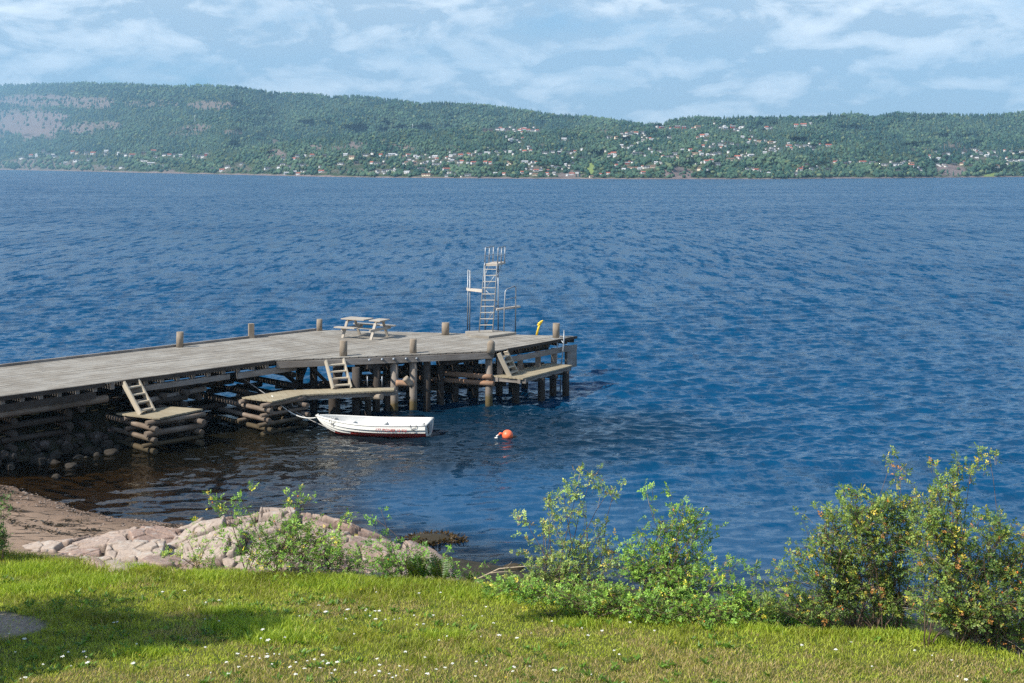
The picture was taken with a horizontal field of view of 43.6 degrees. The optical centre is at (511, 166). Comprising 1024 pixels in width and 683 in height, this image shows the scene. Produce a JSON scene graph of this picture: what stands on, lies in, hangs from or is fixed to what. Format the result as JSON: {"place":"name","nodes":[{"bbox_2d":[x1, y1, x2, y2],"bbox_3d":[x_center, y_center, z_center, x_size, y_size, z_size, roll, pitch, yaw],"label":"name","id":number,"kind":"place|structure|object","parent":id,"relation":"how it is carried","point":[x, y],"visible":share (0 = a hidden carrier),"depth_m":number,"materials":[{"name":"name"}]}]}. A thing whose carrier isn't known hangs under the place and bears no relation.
{"place":"outdoors","nodes":[
{"label":"outdoors","id":0,"kind":"place"},
{"bbox_2d":[32,448,40,454],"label":"boulder","id":1,"kind":"object","parent":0,"point":[35,451],"visible":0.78,"depth_m":39.45,"materials":[{"name":"stone"}]},
{"bbox_2d":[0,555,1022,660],"bbox_3d":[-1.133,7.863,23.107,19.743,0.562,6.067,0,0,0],"label":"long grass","id":2,"kind":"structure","parent":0,"point":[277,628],"depth_m":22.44,"materials":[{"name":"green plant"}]},
{"bbox_2d":[0,170,1023,627],"bbox_3d":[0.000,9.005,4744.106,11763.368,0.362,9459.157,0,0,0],"label":"water","id":3,"kind":"structure","parent":0,"point":[758,360],"depth_m":71.58,"materials":[{"name":"blue liquid"}]},
{"bbox_2d":[51,474,60,478],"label":"boulder","id":4,"kind":"object","parent":3,"relation":"in","point":[56,476],"visible":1,"depth_m":36.95,"materials":[{"name":"stone"}]},
{"bbox_2d":[65,462,78,467],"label":"boulder","id":5,"kind":"object","parent":3,"relation":"in","point":[71,465],"visible":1,"depth_m":38.27,"materials":[{"name":"stone"}]},
{"bbox_2d":[104,448,119,454],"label":"boulder","id":6,"kind":"object","parent":3,"relation":"in","point":[113,451],"visible":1,"depth_m":40.05,"materials":[{"name":"stone"}]},
{"bbox_2d":[315,414,433,437],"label":"rowing boat","id":7,"kind":"object","parent":3,"relation":"on","point":[403,427],"visible":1,"depth_m":42.81,"materials":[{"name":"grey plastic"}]},
{"bbox_2d":[495,430,512,437],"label":"buoy","id":8,"kind":"object","parent":3,"relation":"on","point":[507,434],"visible":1,"depth_m":42.39,"materials":[{"name":"orange plastic"}]},
{"bbox_2d":[0,548,1023,682],"bbox_3d":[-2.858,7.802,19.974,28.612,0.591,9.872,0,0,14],"label":"grass","id":9,"kind":"structure","parent":0,"point":[366,595],"depth_m":20.88,"materials":[{"name":"green plant"}]},
{"bbox_2d":[0,392,1023,682],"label":"ground","id":10,"kind":"structure","parent":0,"point":[98,420],"depth_m":21.12,"materials":[{"name":"green plant"}]},
{"bbox_2d":[0,451,8,462],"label":"boulder","id":11,"kind":"object","parent":10,"relation":"on","point":[3,457],"visible":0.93,"depth_m":38.62,"materials":[{"name":"stone"}]},
{"bbox_2d":[0,491,13,560],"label":"thorn bush","id":12,"kind":"object","parent":10,"relation":"on","point":[3,537],"visible":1,"depth_m":25.87,"materials":[{"name":"green plant"}]},
{"bbox_2d":[5,462,15,469],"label":"boulder","id":13,"kind":"object","parent":10,"relation":"on","point":[10,466],"visible":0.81,"depth_m":38.06,"materials":[{"name":"stone"}]},
{"bbox_2d":[5,452,16,463],"bbox_3d":[-15.156,8.841,38.735,0.388,0.405,0.258,0,0,40],"label":"boulder","id":14,"kind":"object","parent":10,"relation":"on","point":[11,457],"visible":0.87,"depth_m":38.63,"materials":[{"name":"stone"}]},
{"bbox_2d":[29,453,45,464],"bbox_3d":[-14.400,8.970,38.891,0.513,0.545,0.443,0,0,-31],"label":"boulder","id":15,"kind":"object","parent":10,"relation":"on","point":[33,460],"visible":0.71,"depth_m":38.73,"materials":[{"name":"stone"}]},
{"bbox_2d":[38,457,47,462],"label":"boulder","id":16,"kind":"object","parent":10,"relation":"on","point":[42,459],"visible":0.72,"depth_m":38.80,"materials":[{"name":"stone"}]},
{"bbox_2d":[38,440,50,451],"bbox_3d":[-14.575,8.689,39.880,0.442,0.374,0.609,24,-31,-38],"label":"boulder","id":17,"kind":"object","parent":10,"relation":"on","point":[44,445],"visible":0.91,"depth_m":39.66,"materials":[{"name":"stone"}]},
{"bbox_2d":[46,452,56,459],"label":"boulder","id":18,"kind":"object","parent":10,"relation":"on","point":[52,455],"visible":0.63,"depth_m":39.17,"materials":[{"name":"stone"}]},
{"bbox_2d":[47,459,59,463],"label":"boulder","id":19,"kind":"object","parent":10,"relation":"on","point":[49,461],"visible":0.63,"depth_m":38.88,"materials":[{"name":"stone"}]},
{"bbox_2d":[53,450,60,459],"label":"boulder","id":20,"kind":"object","parent":10,"relation":"on","point":[58,454],"visible":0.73,"depth_m":39.41,"materials":[{"name":"stone"}]},
{"bbox_2d":[61,440,73,453],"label":"boulder","id":21,"kind":"object","parent":10,"relation":"on","point":[67,447],"visible":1,"depth_m":40.13,"materials":[{"name":"stone"}]},
{"bbox_2d":[72,454,83,458],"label":"boulder","id":22,"kind":"object","parent":10,"relation":"on","point":[76,456],"visible":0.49,"depth_m":39.57,"materials":[{"name":"stone"}]},
{"bbox_2d":[74,432,85,439],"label":"boulder","id":23,"kind":"object","parent":10,"relation":"on","point":[79,435],"visible":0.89,"depth_m":40.86,"materials":[{"name":"stone"}]},
{"bbox_2d":[77,441,84,446],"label":"boulder","id":24,"kind":"object","parent":10,"relation":"on","point":[81,443],"visible":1,"depth_m":40.58,"materials":[{"name":"stone"}]},
{"bbox_2d":[0,486,181,536],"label":"seaweed","id":25,"kind":"object","parent":10,"relation":"on","point":[58,525],"visible":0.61,"depth_m":31.30,"materials":[{"name":"brown plant"}]},
{"bbox_2d":[0,485,184,539],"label":"pebbles","id":26,"kind":"object","parent":10,"relation":"on","point":[108,517],"visible":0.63,"depth_m":32.91,"materials":[{"name":"stone"}]},
{"bbox_2d":[82,557,104,568],"bbox_3d":[-8.340,7.992,25.602,0.928,0.284,0.503,0,0,41],"label":"stone","id":27,"kind":"object","parent":10,"relation":"on","point":[96,561],"visible":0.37,"depth_m":25.48,"materials":[{"name":"stone"}]},
{"bbox_2d":[89,432,102,446],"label":"boulder","id":28,"kind":"object","parent":10,"relation":"on","point":[97,440],"visible":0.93,"depth_m":40.94,"materials":[{"name":"stone"}]},
{"bbox_2d":[100,440,113,449],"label":"boulder","id":29,"kind":"object","parent":10,"relation":"on","point":[107,443],"visible":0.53,"depth_m":40.68,"materials":[{"name":"stone"}]},
{"bbox_2d":[107,427,115,432],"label":"boulder","id":30,"kind":"object","parent":10,"relation":"on","point":[110,430],"visible":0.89,"depth_m":41.70,"materials":[{"name":"stone"}]},
{"bbox_2d":[105,560,123,564],"bbox_3d":[-7.911,8.001,25.523,0.479,0.251,0.764,0,0,-30],"label":"stone","id":31,"kind":"object","parent":10,"relation":"on","point":[110,562],"visible":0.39,"depth_m":25.52,"materials":[{"name":"stone"}]},
{"bbox_2d":[113,445,121,449],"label":"boulder","id":32,"kind":"object","parent":10,"relation":"on","point":[117,447],"visible":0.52,"depth_m":40.70,"materials":[{"name":"stone"}]},
{"bbox_2d":[108,562,145,571],"bbox_3d":[-7.647,7.976,25.437,0.519,0.204,0.886,0,0,41],"label":"stone","id":33,"kind":"object","parent":10,"relation":"on","point":[119,566],"visible":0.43,"depth_m":25.27,"materials":[{"name":"stone"}]},
{"bbox_2d":[122,435,144,443],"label":"boulder","id":34,"kind":"object","parent":10,"relation":"on","point":[125,437],"visible":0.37,"depth_m":41.48,"materials":[{"name":"stone"}]},
{"bbox_2d":[142,555,173,568],"bbox_3d":[-7.168,8.002,25.828,0.805,0.202,0.518,0,0,36],"label":"stone","id":35,"kind":"object","parent":10,"relation":"on","point":[155,560],"visible":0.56,"depth_m":25.71,"materials":[{"name":"stone"}]},
{"bbox_2d":[152,526,219,570],"bbox_3d":[-6.460,7.644,25.414,1.369,1.078,0.728,0,0,-19],"label":"rose bush","id":36,"kind":"object","parent":10,"relation":"on","point":[194,557],"visible":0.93,"depth_m":25.41,"materials":[{"name":"green plant"}]},
{"bbox_2d":[22,507,461,580],"bbox_3d":[-5.750,8.683,28.400,11.700,2.071,7.600,0,0,0],"label":"granite outcrop","id":37,"kind":"object","parent":10,"relation":"on","point":[132,543],"visible":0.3,"depth_m":27.40,"materials":[{"name":"grey stone"}]},
{"bbox_2d":[190,479,381,579],"bbox_3d":[-4.421,7.232,25.086,3.731,2.094,1.673,0,0,0],"label":"rose bush","id":38,"kind":"object","parent":10,"relation":"on","point":[335,550],"visible":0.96,"depth_m":25.07,"materials":[{"name":"green plant"}]},
{"bbox_2d":[0,328,576,462],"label":"pier","id":39,"kind":"structure","parent":10,"relation":"on","point":[29,387],"depth_m":46.09,"materials":[{"name":"grey wood"}]},
{"bbox_2d":[116,407,202,418],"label":"landing stage","id":40,"kind":"object","parent":39,"relation":"on","point":[163,412],"visible":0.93,"depth_m":41.13,"materials":[{"name":"grey wood"}]},
{"bbox_2d":[122,379,155,414],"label":"wooden steps","id":41,"kind":"structure","parent":40,"relation":"on","point":[143,393],"depth_m":41.23,"materials":[{"name":"grey wood"}]},
{"bbox_2d":[176,331,183,347],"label":"mooring post","id":42,"kind":"object","parent":39,"relation":"on","point":[179,338],"visible":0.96,"depth_m":48.82,"materials":[{"name":"grey wood"}]},
{"bbox_2d":[248,323,253,337],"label":"mooring post","id":43,"kind":"object","parent":39,"relation":"on","point":[250,330],"visible":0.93,"depth_m":51.49,"materials":[{"name":"grey wood"}]},
{"bbox_2d":[243,378,324,426],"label":"mooring line","id":44,"kind":"object","parent":39,"relation":"attached to","point":[283,405],"visible":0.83,"depth_m":44.21,"materials":[{"name":"grey fabric"}]},
{"bbox_2d":[316,319,321,330],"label":"mooring post","id":45,"kind":"object","parent":39,"relation":"on","point":[319,325],"visible":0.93,"depth_m":53.80,"materials":[{"name":"grey wood"}]},
{"bbox_2d":[242,376,396,415],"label":"landing stage","id":46,"kind":"object","parent":39,"relation":"attached to","point":[367,394],"visible":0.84,"depth_m":45.05,"materials":[{"name":"brown wood"}]},
{"bbox_2d":[272,396,315,418],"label":"mooring rope","id":47,"kind":"object","parent":46,"relation":"attached to","point":[297,415],"visible":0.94,"depth_m":43.66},
{"bbox_2d":[324,358,351,388],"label":"wooden steps","id":48,"kind":"structure","parent":46,"relation":"on","point":[345,370],"depth_m":45.79,"materials":[{"name":"grey wood"}]},
{"bbox_2d":[339,340,346,355],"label":"mooring post","id":49,"kind":"object","parent":39,"relation":"on","point":[343,348],"visible":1,"depth_m":46.58,"materials":[{"name":"grey wood"}]},
{"bbox_2d":[334,316,395,339],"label":"picnic table","id":50,"kind":"object","parent":39,"relation":"on","point":[358,326],"visible":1,"depth_m":51.75,"materials":[{"name":"grey wood"}]},
{"bbox_2d":[410,338,416,353],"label":"mooring post","id":51,"kind":"object","parent":39,"relation":"on","point":[413,345],"visible":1,"depth_m":47.31,"materials":[{"name":"grey wood"}]},
{"bbox_2d":[442,322,448,334],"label":"mooring post","id":52,"kind":"object","parent":39,"relation":"on","point":[445,328],"visible":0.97,"depth_m":52.44,"materials":[{"name":"grey wood"}]},
{"bbox_2d":[487,340,494,353],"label":"mooring post","id":53,"kind":"object","parent":39,"relation":"on","point":[490,346],"visible":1,"depth_m":47.72,"materials":[{"name":"grey wood"}]},
{"bbox_2d":[465,246,520,337],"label":"diving tower","id":54,"kind":"structure","parent":39,"relation":"on","point":[485,333],"depth_m":53.16,"materials":[{"name":"metal"}]},
{"bbox_2d":[492,363,571,383],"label":"landing stage","id":55,"kind":"object","parent":39,"relation":"attached to","point":[539,374],"visible":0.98,"depth_m":48.75,"materials":[{"name":"grey wood"}]},
{"bbox_2d":[496,351,518,375],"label":"wooden steps","id":56,"kind":"structure","parent":55,"relation":"on","point":[503,362],"depth_m":47.96,"materials":[{"name":"grey wood"}]},
{"bbox_2d":[536,320,542,334],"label":"yellow post","id":57,"kind":"object","parent":39,"relation":"on","point":[539,324],"visible":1,"depth_m":52.44,"materials":[{"name":"metal"}]},
{"bbox_2d":[553,323,559,337],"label":"mooring post","id":58,"kind":"object","parent":39,"relation":"on","point":[556,330],"visible":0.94,"depth_m":51.57,"materials":[{"name":"brown wood"}]},
{"bbox_2d":[550,330,564,391],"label":"bathing ladder","id":59,"kind":"object","parent":39,"relation":"attached to","point":[562,350],"visible":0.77,"depth_m":50.98,"materials":[{"name":"silver metal"}]},
{"bbox_2d":[404,553,426,578],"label":"fern","id":60,"kind":"object","parent":10,"relation":"on","point":[409,574],"visible":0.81,"depth_m":24.56,"materials":[{"name":"green plant"}]},
{"bbox_2d":[406,552,430,578],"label":"fern","id":61,"kind":"object","parent":10,"relation":"on","point":[422,572],"visible":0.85,"depth_m":24.55,"materials":[{"name":"green plant"}]},
{"bbox_2d":[344,506,497,581],"bbox_3d":[-1.733,7.387,24.788,2.972,1.660,1.121,0,0,0],"label":"herb clump","id":62,"kind":"object","parent":10,"relation":"on","point":[398,565],"visible":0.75,"depth_m":24.72,"materials":[{"name":"green plant"}]},
{"bbox_2d":[398,529,468,545],"bbox_3d":[-1.900,9.019,30.937,1.816,0.399,1.190,0,0,0],"label":"seaweed","id":63,"kind":"object","parent":10,"relation":"on","point":[430,537],"visible":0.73,"depth_m":30.83,"materials":[{"name":"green plant"}]},
{"bbox_2d":[430,552,450,580],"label":"fern","id":64,"kind":"object","parent":10,"relation":"on","point":[440,570],"visible":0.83,"depth_m":24.65,"materials":[{"name":"green plant"}]},
{"bbox_2d":[461,570,476,582],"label":"fern","id":65,"kind":"object","parent":10,"relation":"on","point":[471,578],"visible":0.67,"depth_m":24.60,"materials":[{"name":"green plant"}]},
{"bbox_2d":[477,565,532,578],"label":"fallen branch","id":66,"kind":"object","parent":10,"relation":"on","point":[501,571],"visible":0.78,"depth_m":26.15,"materials":[{"name":"grey wood"}]},
{"bbox_2d":[503,563,524,569],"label":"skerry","id":67,"kind":"structure","parent":10,"relation":"on","point":[512,565],"depth_m":28.60,"materials":[{"name":"grey stone"}]},
{"bbox_2d":[501,462,626,593],"bbox_3d":[0.942,6.773,23.601,2.406,2.604,1.125,0,0,0],"label":"tall bush","id":68,"kind":"object","parent":10,"relation":"on","point":[563,567],"visible":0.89,"depth_m":23.64,"materials":[{"name":"green plant"}]},
{"bbox_2d":[613,478,735,607],"bbox_3d":[2.846,6.839,22.755,2.227,2.539,1.317,0,0,-21],"label":"rose bush","id":69,"kind":"object","parent":10,"relation":"on","point":[669,578],"visible":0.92,"depth_m":22.77,"materials":[{"name":"green plant"}]},
{"bbox_2d":[474,553,929,631],"bbox_3d":[3.325,7.469,22.101,8.038,1.467,1.266,0,0,0],"label":"rose bush","id":70,"kind":"object","parent":10,"relation":"on","point":[609,597],"visible":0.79,"depth_m":22.01,"materials":[{"name":"green plant"}]},
{"bbox_2d":[747,445,947,631],"bbox_3d":[5.695,6.369,21.599,3.417,3.240,1.284,0,0,0],"label":"thorn bush","id":71,"kind":"object","parent":10,"relation":"on","point":[849,588],"visible":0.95,"depth_m":21.55,"materials":[{"name":"green plant"}]},
{"bbox_2d":[897,442,1023,656],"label":"thorn bush","id":72,"kind":"object","parent":10,"relation":"on","point":[990,631],"visible":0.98,"depth_m":20.66,"materials":[{"name":"green plant"}]},
{"bbox_2d":[0,85,1023,178],"bbox_3d":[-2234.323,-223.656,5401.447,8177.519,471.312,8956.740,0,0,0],"label":"hills","id":73,"kind":"structure","parent":0,"point":[34,128],"depth_m":1733.75,"materials":[{"name":"green plant"}]},
{"bbox_2d":[0,81,1023,178],"bbox_3d":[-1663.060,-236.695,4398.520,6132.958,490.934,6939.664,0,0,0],"label":"spruce forest","id":74,"kind":"object","parent":73,"relation":"on","point":[999,151],"visible":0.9,"depth_m":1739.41,"materials":[{"name":"green plant"}]},
{"bbox_2d":[301,122,1014,176],"bbox_3d":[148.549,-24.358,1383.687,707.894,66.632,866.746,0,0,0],"label":"distant houses","id":75,"kind":"structure","parent":73,"relation":"on","point":[728,151],"depth_m":1112.77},
{"bbox_2d":[0,0,1023,124],"label":"sky","id":76,"kind":"structure","parent":0,"point":[645,61],"materials":[{"name":"blue"}]}
]}

